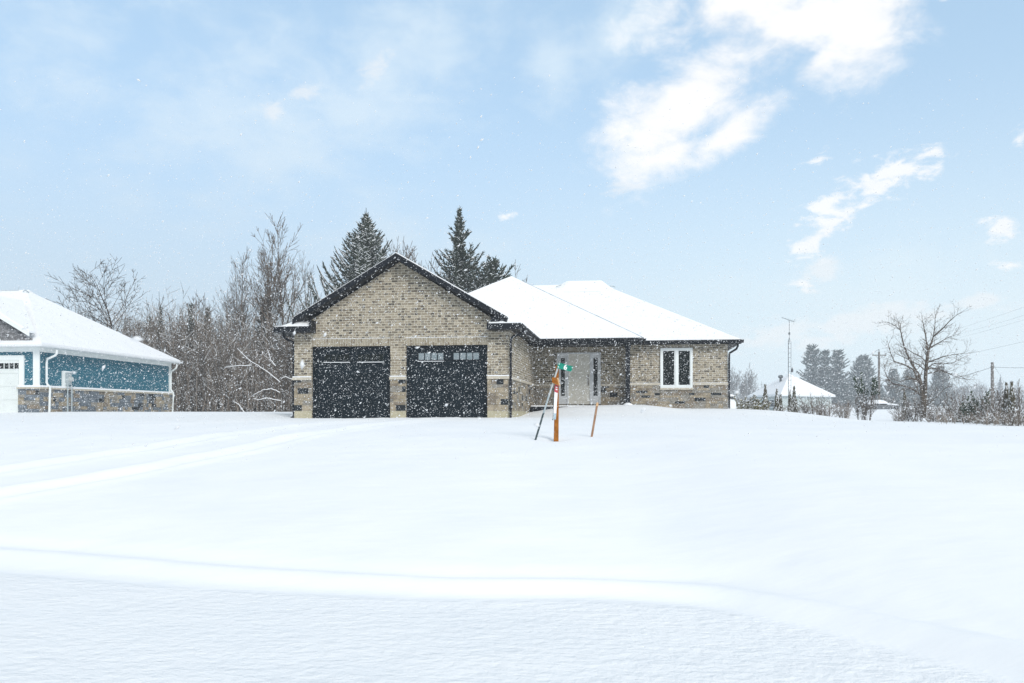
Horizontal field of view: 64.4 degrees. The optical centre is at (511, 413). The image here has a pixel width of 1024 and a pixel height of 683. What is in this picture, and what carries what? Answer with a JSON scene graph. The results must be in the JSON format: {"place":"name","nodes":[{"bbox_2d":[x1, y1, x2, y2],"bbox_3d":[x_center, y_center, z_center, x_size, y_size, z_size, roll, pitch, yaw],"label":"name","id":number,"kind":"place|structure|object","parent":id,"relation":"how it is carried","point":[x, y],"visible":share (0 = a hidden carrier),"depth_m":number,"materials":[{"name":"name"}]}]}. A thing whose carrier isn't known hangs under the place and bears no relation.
{"place":"outdoors","nodes":[
{"label":"outdoors","id":0,"kind":"place"},
{"bbox_2d":[0,405,1023,682],"bbox_3d":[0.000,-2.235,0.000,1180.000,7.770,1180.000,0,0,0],"label":"snowy ground","id":1,"kind":"structure","parent":0,"point":[512,549],"depth_m":8.03,"materials":[{"name":"white snow"}]},
{"bbox_2d":[0,290,182,412],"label":"blue house","id":2,"kind":"structure","parent":1,"relation":"on","point":[91,372],"depth_m":39.38,"materials":[{"name":"teal"}]},
{"bbox_2d":[0,360,18,412],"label":"garage door","id":3,"kind":"structure","parent":2,"relation":"in","point":[4,369],"depth_m":36.18,"materials":[{"name":"white"}]},
{"bbox_2d":[46,254,193,356],"bbox_3d":[-29.103,-6.083,60.906,10.649,12.202,10.185,0,0,-19],"label":"bare tree","id":4,"kind":"object","parent":1,"relation":"on","point":[97,305],"visible":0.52,"depth_m":61.21,"materials":[{"name":"brown plant"}]},
{"bbox_2d":[110,308,145,341],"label":"bare tree","id":5,"kind":"object","parent":1,"relation":"on","point":[124,328],"visible":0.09,"depth_m":57.77,"materials":[{"name":"grey plant"}]},
{"bbox_2d":[146,316,153,344],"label":"spruce tree","id":6,"kind":"object","parent":1,"relation":"on","point":[149,331],"visible":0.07,"depth_m":59.96,"materials":[{"name":"grey plant"}]},
{"bbox_2d":[155,305,167,350],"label":"spruce tree","id":7,"kind":"object","parent":1,"relation":"on","point":[160,313],"visible":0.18,"depth_m":58.94,"materials":[{"name":"grey plant"}]},
{"bbox_2d":[144,300,186,350],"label":"bare tree","id":8,"kind":"object","parent":1,"relation":"on","point":[167,322],"visible":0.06,"depth_m":64.16,"materials":[{"name":"grey plant"}]},
{"bbox_2d":[167,294,215,371],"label":"bare tree","id":9,"kind":"object","parent":1,"relation":"on","point":[202,314],"visible":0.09,"depth_m":60.23,"materials":[{"name":"grey plant"}]},
{"bbox_2d":[182,303,202,409],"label":"tree","id":10,"kind":"object","parent":1,"relation":"on","point":[189,322],"visible":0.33,"depth_m":58.85,"materials":[{"name":"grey plant"}]},
{"bbox_2d":[73,284,314,411],"bbox_3d":[-24.766,-4.471,63.833,46.064,8.997,22.817,0,0,0],"label":"thicket","id":11,"kind":"object","parent":1,"relation":"on","point":[196,382],"visible":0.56,"depth_m":55.36,"materials":[{"name":"grey plant"}]},
{"bbox_2d":[237,348,279,381],"bbox_3d":[-16.503,-3.112,52.994,2.833,2.266,0.065,0,0,0],"label":"snowy branch","id":12,"kind":"object","parent":11,"relation":"attached to","point":[259,366],"visible":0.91,"depth_m":52.97,"materials":[{"name":"white snow"}]},
{"bbox_2d":[175,297,223,355],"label":"bare tree","id":13,"kind":"object","parent":1,"relation":"on","point":[194,315],"visible":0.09,"depth_m":62.50,"materials":[{"name":"grey plant"}]},
{"bbox_2d":[184,289,224,358],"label":"bare tree","id":14,"kind":"object","parent":1,"relation":"on","point":[205,319],"visible":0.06,"depth_m":60.93,"materials":[{"name":"grey plant"}]},
{"bbox_2d":[195,307,221,407],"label":"spruce tree","id":15,"kind":"object","parent":1,"relation":"on","point":[207,314],"visible":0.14,"depth_m":59.80,"materials":[{"name":"grey plant"}]},
{"bbox_2d":[210,281,237,399],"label":"bare tree","id":16,"kind":"object","parent":1,"relation":"on","point":[225,303],"visible":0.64,"depth_m":60.45,"materials":[{"name":"grey plant"}]},
{"bbox_2d":[225,257,255,360],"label":"bare tree","id":17,"kind":"object","parent":1,"relation":"on","point":[233,290],"visible":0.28,"depth_m":63.16,"materials":[{"name":"grey plant"}]},
{"bbox_2d":[224,247,264,371],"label":"bare tree","id":18,"kind":"object","parent":1,"relation":"on","point":[242,289],"visible":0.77,"depth_m":61.31,"materials":[{"name":"grey plant"}]},
{"bbox_2d":[231,297,282,407],"bbox_3d":[-18.901,-4.455,61.927,4.956,8.905,4.972,0,0,22],"label":"tree","id":19,"kind":"object","parent":1,"relation":"on","point":[259,321],"visible":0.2,"depth_m":61.69,"materials":[{"name":"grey plant"}]},
{"bbox_2d":[244,235,292,388],"bbox_3d":[-18.854,-6.759,62.392,3.763,13.522,3.943,0,0,41],"label":"bare tree","id":20,"kind":"object","parent":1,"relation":"on","point":[265,268],"visible":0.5,"depth_m":62.29,"materials":[{"name":"grey plant"}]},
{"bbox_2d":[255,250,282,354],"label":"bare tree","id":21,"kind":"object","parent":1,"relation":"on","point":[271,290],"visible":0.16,"depth_m":65.76,"materials":[{"name":"grey plant"}]},
{"bbox_2d":[239,228,299,382],"bbox_3d":[-17.758,-6.976,60.226,3.574,13.954,3.779,0,0,39],"label":"bare tree","id":22,"kind":"object","parent":1,"relation":"on","point":[269,302],"visible":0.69,"depth_m":60.39,"materials":[{"name":"grey plant"}]},
{"bbox_2d":[250,213,313,359],"bbox_3d":[-16.572,-7.210,59.318,4.412,14.428,3.918,0,0,-39],"label":"bare tree","id":23,"kind":"object","parent":1,"relation":"on","point":[279,278],"visible":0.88,"depth_m":58.99,"materials":[{"name":"grey plant"}]},
{"bbox_2d":[275,313,293,410],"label":"bare tree","id":24,"kind":"object","parent":1,"relation":"on","point":[289,358],"visible":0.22,"depth_m":56.73,"materials":[{"name":"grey plant"}]},
{"bbox_2d":[272,262,321,366],"bbox_3d":[-14.519,-5.129,57.451,3.548,10.671,3.907,0,0,42],"label":"bare tree","id":25,"kind":"object","parent":1,"relation":"on","point":[295,299],"visible":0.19,"depth_m":56.98,"materials":[{"name":"grey plant"}]},
{"bbox_2d":[288,254,341,310],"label":"bare tree","id":26,"kind":"object","parent":1,"relation":"on","point":[304,275],"visible":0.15,"depth_m":55.57,"materials":[{"name":"grey plant"}]},
{"bbox_2d":[286,212,405,338],"bbox_3d":[-9.503,-6.821,54.177,10.140,13.645,9.774,0,0,33],"label":"spruce tree","id":27,"kind":"object","parent":1,"relation":"on","point":[361,249],"visible":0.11,"depth_m":53.12,"materials":[{"name":"green plant"}]},
{"bbox_2d":[393,239,416,260],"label":"bare tree","id":28,"kind":"object","parent":1,"relation":"on","point":[408,256],"visible":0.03,"depth_m":61.10,"materials":[{"name":"grey plant"}]},
{"bbox_2d":[386,236,447,269],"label":"bare tree","id":29,"kind":"object","parent":1,"relation":"on","point":[401,252],"visible":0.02,"depth_m":63.62,"materials":[{"name":"grey plant"}]},
{"bbox_2d":[407,246,441,274],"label":"bare tree","id":30,"kind":"object","parent":1,"relation":"on","point":[421,260],"visible":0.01,"depth_m":59.91,"materials":[{"name":"grey plant"}]},
{"bbox_2d":[429,207,486,291],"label":"spruce tree","id":31,"kind":"object","parent":1,"relation":"on","point":[456,253],"visible":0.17,"depth_m":55.48,"materials":[{"name":"green plant"}]},
{"bbox_2d":[465,255,514,292],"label":"pine tree","id":32,"kind":"object","parent":1,"relation":"on","point":[489,269],"visible":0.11,"depth_m":52.41,"materials":[{"name":"green plant"}]},
{"bbox_2d":[273,252,743,417],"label":"brick house","id":33,"kind":"structure","parent":1,"relation":"on","point":[421,319],"depth_m":28.80,"materials":[{"name":"brick"}]},
{"bbox_2d":[313,346,389,417],"bbox_3d":[-5.644,-0.800,28.714,2.859,3.100,0.155,0,0,8],"label":"garage door","id":34,"kind":"structure","parent":33,"relation":"in","point":[322,409],"depth_m":28.73,"materials":[{"name":"black paint"}]},
{"bbox_2d":[407,345,486,417],"bbox_3d":[-2.249,-0.800,28.238,2.870,3.100,0.155,0,0,8],"label":"garage door","id":35,"kind":"structure","parent":33,"relation":"in","point":[480,359],"depth_m":28.25,"materials":[{"name":"black paint"}]},
{"bbox_2d":[569,354,589,403],"bbox_3d":[2.924,-1.482,35.443,0.921,2.182,0.110,0,0,8],"label":"front door","id":36,"kind":"structure","parent":33,"relation":"in","point":[581,377],"depth_m":35.44,"materials":[{"name":"beige paint"}]},
{"bbox_2d":[660,348,692,389],"bbox_3d":[6.893,-1.859,34.086,1.370,1.753,0.100,0,0,8],"label":"window","id":37,"kind":"structure","parent":33,"relation":"in","point":[674,378],"depth_m":34.07,"materials":[{"name":"white glass"}]},
{"bbox_2d":[535,363,572,439],"bbox_3d":[0.748,-0.160,14.841,0.738,1.521,0.049,0,0,0],"label":"house number sign","id":38,"kind":"object","parent":1,"relation":"on","point":[564,367],"visible":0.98,"depth_m":14.84,"materials":[{"name":"grey metal"}]},
{"bbox_2d":[552,365,559,441],"bbox_3d":[0.816,-0.134,14.897,0.137,1.504,0.208,0,0,12],"label":"sign post","id":39,"kind":"object","parent":1,"relation":"on","point":[555,381],"visible":0.73,"depth_m":14.90,"materials":[{"name":"orange wood"}]},
{"bbox_2d":[552,384,557,419],"bbox_3d":[0.790,-0.199,14.907,0.109,0.658,0.098,0,0,0],"label":"utility tag","id":40,"kind":"object","parent":39,"relation":"attached to","point":[555,400],"visible":1,"depth_m":14.87,"materials":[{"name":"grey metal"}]},
{"bbox_2d":[591,403,597,436],"bbox_3d":[1.536,0.165,15.200,0.158,0.733,0.045,0,0,0],"label":"survey stake","id":41,"kind":"object","parent":1,"relation":"on","point":[594,420],"visible":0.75,"depth_m":15.18,"materials":[{"name":"brown wood"}]},
{"bbox_2d":[730,394,735,408],"bbox_3d":[11.395,-0.395,43.000,0.889,1.222,0.889,0,0,0],"label":"propane tank","id":42,"kind":"object","parent":1,"relation":"on","point":[732,405],"visible":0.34,"depth_m":42.66,"materials":[{"name":"white metal"}]},
{"bbox_2d":[730,367,741,399],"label":"bare tree","id":43,"kind":"object","parent":1,"relation":"on","point":[733,382],"visible":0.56,"depth_m":209.46,"materials":[{"name":"grey plant"}]},
{"bbox_2d":[736,402,753,408],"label":"leafy shrub","id":44,"kind":"object","parent":1,"relation":"on","point":[740,406],"visible":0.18,"depth_m":53.91,"materials":[{"name":"green plant"}]},
{"bbox_2d":[737,374,754,402],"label":"bare tree","id":45,"kind":"object","parent":1,"relation":"on","point":[741,390],"visible":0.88,"depth_m":211.49,"materials":[{"name":"grey plant"}]},
{"bbox_2d":[740,364,757,400],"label":"bare tree","id":46,"kind":"object","parent":1,"relation":"on","point":[749,382],"visible":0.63,"depth_m":214.66,"materials":[{"name":"grey plant"}]},
{"bbox_2d":[733,392,766,409],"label":"leafy shrub","id":47,"kind":"object","parent":1,"relation":"on","point":[756,406],"visible":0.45,"depth_m":55.64,"materials":[{"name":"green plant"}]},
{"bbox_2d":[748,400,770,409],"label":"leafy shrub","id":48,"kind":"object","parent":1,"relation":"on","point":[768,405],"visible":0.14,"depth_m":56.39,"materials":[{"name":"green plant"}]},
{"bbox_2d":[762,384,769,409],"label":"columnar cedar","id":49,"kind":"object","parent":1,"relation":"on","point":[764,391],"visible":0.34,"depth_m":59.92,"materials":[{"name":"green plant"}]},
{"bbox_2d":[773,389,784,410],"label":"columnar cedar","id":50,"kind":"object","parent":1,"relation":"on","point":[777,405],"visible":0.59,"depth_m":59.93,"materials":[{"name":"green plant"}]},
{"bbox_2d":[787,390,792,411],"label":"columnar cedar","id":51,"kind":"object","parent":1,"relation":"on","point":[789,407],"visible":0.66,"depth_m":59.96,"materials":[{"name":"green plant"}]},
{"bbox_2d":[747,374,835,409],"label":"pale house","id":52,"kind":"structure","parent":1,"relation":"on","point":[782,388],"depth_m":99.36,"materials":[{"name":"metal"}]},
{"bbox_2d":[768,399,774,407],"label":"window","id":53,"kind":"structure","parent":52,"relation":"in","point":[772,400],"depth_m":97.85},
{"bbox_2d":[791,386,798,412],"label":"columnar cedar","id":54,"kind":"object","parent":1,"relation":"on","point":[794,405],"visible":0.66,"depth_m":60.42,"materials":[{"name":"green plant"}]},
{"bbox_2d":[796,398,814,413],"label":"bare bush","id":55,"kind":"object","parent":1,"relation":"on","point":[805,407],"visible":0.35,"depth_m":63.03,"materials":[{"name":"grey plant"}]},
{"bbox_2d":[796,343,828,391],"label":"pine tree","id":56,"kind":"object","parent":1,"relation":"on","point":[811,356],"visible":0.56,"depth_m":248.90,"materials":[{"name":"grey plant"}]},
{"bbox_2d":[797,392,831,414],"bbox_3d":[23.032,-0.556,62.172,3.128,2.118,2.231,0,0,38],"label":"bare bush","id":57,"kind":"object","parent":1,"relation":"on","point":[815,405],"visible":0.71,"depth_m":61.94,"materials":[{"name":"grey plant"}]},
{"bbox_2d":[817,349,833,392],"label":"pine tree","id":58,"kind":"object","parent":1,"relation":"on","point":[826,358],"visible":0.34,"depth_m":254.22,"materials":[{"name":"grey plant"}]},
{"bbox_2d":[809,400,850,416],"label":"bare bush","id":59,"kind":"object","parent":1,"relation":"on","point":[821,410],"visible":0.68,"depth_m":59.94,"materials":[{"name":"grey plant"}]},
{"bbox_2d":[822,349,854,403],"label":"pine tree","id":60,"kind":"object","parent":1,"relation":"on","point":[836,361],"visible":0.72,"depth_m":244.00,"materials":[{"name":"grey plant"}]},
{"bbox_2d":[831,401,852,417],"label":"bare bush","id":61,"kind":"object","parent":1,"relation":"on","point":[844,412],"visible":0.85,"depth_m":57.75,"materials":[{"name":"grey plant"}]},
{"bbox_2d":[835,379,855,406],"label":"conifer tree","id":62,"kind":"object","parent":1,"relation":"on","point":[843,389],"visible":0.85,"depth_m":224.15,"materials":[{"name":"grey plant"}]},
{"bbox_2d":[852,392,872,419],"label":"bare bush","id":63,"kind":"object","parent":1,"relation":"on","point":[857,410],"visible":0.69,"depth_m":49.89,"materials":[{"name":"grey plant"}]},
{"bbox_2d":[844,354,882,406],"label":"conifer tree","id":64,"kind":"object","parent":1,"relation":"on","point":[863,369],"visible":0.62,"depth_m":233.55,"materials":[{"name":"green plant"}]},
{"bbox_2d":[853,372,879,419],"bbox_3d":[21.366,-0.826,48.916,1.466,3.305,1.406,0,0,29],"label":"leafy shrub","id":65,"kind":"object","parent":1,"relation":"on","point":[874,388],"visible":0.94,"depth_m":48.84,"materials":[{"name":"green plant"}]},
{"bbox_2d":[869,383,885,399],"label":"conifer tree","id":66,"kind":"object","parent":1,"relation":"on","point":[881,395],"visible":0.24,"depth_m":219.14,"materials":[{"name":"green plant"}]},
{"bbox_2d":[732,374,1023,405],"bbox_3d":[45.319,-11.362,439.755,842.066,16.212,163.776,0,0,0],"label":"wood","id":67,"kind":"object","parent":1,"relation":"on","point":[738,395],"visible":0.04,"depth_m":392.41,"materials":[{"name":"plant"}]},
{"bbox_2d":[872,352,885,399],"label":"utility pole","id":68,"kind":"object","parent":1,"relation":"on","point":[878,357],"visible":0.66,"depth_m":137.85,"materials":[{"name":"brown wood"}]},
{"bbox_2d":[861,400,898,408],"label":"parked car","id":69,"kind":"object","parent":1,"relation":"on","point":[884,405],"visible":0.38,"depth_m":104.19,"materials":[{"name":"grey paint"}]},
{"bbox_2d":[880,394,895,403],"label":"bare bush","id":70,"kind":"object","parent":1,"relation":"on","point":[889,400],"visible":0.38,"depth_m":130.19,"materials":[{"name":"brown plant"}]},
{"bbox_2d":[760,399,1023,425],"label":"dry brush","id":71,"kind":"object","parent":1,"relation":"on","point":[945,420],"visible":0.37,"depth_m":37.18,"materials":[{"name":"plant"}]},
{"bbox_2d":[883,368,903,405],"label":"conifer tree","id":72,"kind":"object","parent":1,"relation":"on","point":[891,392],"visible":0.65,"depth_m":238.88,"materials":[{"name":"green plant"}]},
{"bbox_2d":[892,411,904,420],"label":"bare bush","id":73,"kind":"object","parent":1,"relation":"on","point":[895,417],"visible":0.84,"depth_m":46.02,"materials":[{"name":"brown plant"}]},
{"bbox_2d":[901,391,907,419],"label":"columnar cedar","id":74,"kind":"object","parent":1,"relation":"on","point":[903,405],"visible":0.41,"depth_m":51.96,"materials":[{"name":"green plant"}]},
{"bbox_2d":[887,394,922,421],"bbox_3d":[22.921,-0.205,47.072,2.054,1.977,2.351,0,0,37],"label":"bare bush","id":75,"kind":"object","parent":1,"relation":"on","point":[906,413],"visible":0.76,"depth_m":47.16,"materials":[{"name":"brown plant"}]},
{"bbox_2d":[900,369,919,406],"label":"conifer tree","id":76,"kind":"object","parent":1,"relation":"on","point":[906,383],"visible":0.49,"depth_m":248.78,"materials":[{"name":"green plant"}]},
{"bbox_2d":[901,394,929,420],"bbox_3d":[23.854,-0.291,48.087,1.714,2.176,1.222,0,0,33],"label":"bare bush","id":77,"kind":"object","parent":1,"relation":"on","point":[907,404],"visible":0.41,"depth_m":48.04,"materials":[{"name":"brown plant"}]},
{"bbox_2d":[915,381,931,406],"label":"conifer tree","id":78,"kind":"object","parent":1,"relation":"on","point":[928,391],"visible":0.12,"depth_m":259.17,"materials":[{"name":"green plant"}]},
{"bbox_2d":[874,299,979,416],"bbox_3d":[23.540,-3.083,46.208,6.110,6.634,2.538,0,0,0],"label":"bare tree","id":79,"kind":"object","parent":1,"relation":"on","point":[923,392],"visible":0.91,"depth_m":45.95,"materials":[{"name":"brown plant"}]},
{"bbox_2d":[912,393,954,421],"bbox_3d":[23.861,-0.198,46.022,2.309,1.941,2.017,0,0,29],"label":"bare bush","id":80,"kind":"object","parent":1,"relation":"on","point":[928,411],"visible":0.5,"depth_m":45.96,"materials":[{"name":"brown plant"}]},
{"bbox_2d":[921,402,956,421],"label":"bare bush","id":81,"kind":"object","parent":1,"relation":"on","point":[941,411],"visible":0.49,"depth_m":43.83,"materials":[{"name":"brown plant"}]},
{"bbox_2d":[927,366,954,406],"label":"conifer tree","id":82,"kind":"object","parent":1,"relation":"on","point":[935,378],"visible":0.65,"depth_m":253.98,"materials":[{"name":"green plant"}]},
{"bbox_2d":[948,386,965,401],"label":"bare tree","id":83,"kind":"object","parent":1,"relation":"on","point":[955,396],"visible":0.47,"depth_m":319.13,"materials":[{"name":"grey plant"}]},
{"bbox_2d":[940,384,977,421],"bbox_3d":[24.450,-0.395,44.836,1.683,2.397,2.360,0,0,-9],"label":"bare bush","id":84,"kind":"object","parent":1,"relation":"on","point":[947,403],"visible":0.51,"depth_m":44.93,"materials":[{"name":"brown plant"}]},
{"bbox_2d":[957,381,974,403],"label":"bare tree","id":85,"kind":"object","parent":1,"relation":"on","point":[967,392],"visible":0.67,"depth_m":329.44,"materials":[{"name":"grey plant"}]},
{"bbox_2d":[952,402,979,422],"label":"bare bush","id":86,"kind":"object","parent":1,"relation":"on","point":[959,410],"visible":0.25,"depth_m":42.29,"materials":[{"name":"brown plant"}]},
{"bbox_2d":[958,397,979,421],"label":"leafy shrub","id":87,"kind":"object","parent":1,"relation":"on","point":[964,409],"visible":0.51,"depth_m":40.86,"materials":[{"name":"green plant"}]},
{"bbox_2d":[967,381,985,401],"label":"bare tree","id":88,"kind":"object","parent":1,"relation":"on","point":[979,391],"visible":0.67,"depth_m":339.43,"materials":[{"name":"grey plant"}]},
{"bbox_2d":[967,388,990,419],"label":"leafy shrub","id":89,"kind":"object","parent":1,"relation":"on","point":[984,398],"visible":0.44,"depth_m":40.88,"materials":[{"name":"green plant"}]},
{"bbox_2d":[957,407,1001,423],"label":"bare bush","id":90,"kind":"object","parent":1,"relation":"on","point":[981,414],"visible":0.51,"depth_m":36.94,"materials":[{"name":"brown plant"}]},
{"bbox_2d":[990,362,993,409],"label":"utility pole","id":91,"kind":"object","parent":1,"relation":"on","point":[992,375],"visible":0.67,"depth_m":117.82,"materials":[{"name":"brown wood"}]},
{"bbox_2d":[982,388,1005,419],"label":"bare bush","id":92,"kind":"object","parent":1,"relation":"on","point":[995,406],"visible":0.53,"depth_m":39.13,"materials":[{"name":"brown plant"}]},
{"bbox_2d":[970,387,1023,422],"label":"bare bush","id":93,"kind":"object","parent":1,"relation":"on","point":[983,405],"visible":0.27,"depth_m":40.24,"materials":[{"name":"brown plant"}]},
{"bbox_2d":[995,377,1003,404],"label":"spruce tree","id":94,"kind":"object","parent":1,"relation":"on","point":[999,385],"visible":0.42,"depth_m":399.71,"materials":[{"name":"green plant"}]},
{"bbox_2d":[978,406,1022,424],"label":"bare bush","id":95,"kind":"object","parent":1,"relation":"on","point":[993,420],"visible":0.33,"depth_m":36.04,"materials":[{"name":"brown plant"}]},
{"bbox_2d":[1001,382,1008,423],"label":"columnar cedar","id":96,"kind":"object","parent":1,"relation":"on","point":[1006,394],"visible":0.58,"depth_m":37.96,"materials":[{"name":"green plant"}]},
{"bbox_2d":[988,379,1023,423],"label":"bare bush","id":97,"kind":"object","parent":1,"relation":"on","point":[1018,402],"visible":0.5,"depth_m":37.91,"materials":[{"name":"brown plant"}]},
{"bbox_2d":[994,403,1023,425],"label":"bare bush","id":98,"kind":"object","parent":1,"relation":"on","point":[1015,419],"visible":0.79,"depth_m":34.16,"materials":[{"name":"brown plant"}]},
{"bbox_2d":[1005,381,1017,423],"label":"columnar cedar","id":99,"kind":"object","parent":1,"relation":"on","point":[1010,401],"visible":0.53,"depth_m":37.56,"materials":[{"name":"green plant"}]},
{"bbox_2d":[0,72,1023,461],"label":"falling snow","id":100,"kind":"structure","parent":0,"point":[136,338],"depth_m":18.87,"materials":[{"name":"white snow"}]},
{"bbox_2d":[0,0,1023,404],"label":"sky","id":101,"kind":"structure","parent":0,"point":[652,58],"materials":[{"name":"blue"}]},
{"bbox_2d":[784,318,794,398],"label":"antenna tower","id":102,"kind":"structure","parent":0,"point":[788,361],"depth_m":91.84,"materials":[{"name":"metal"}]}
]}

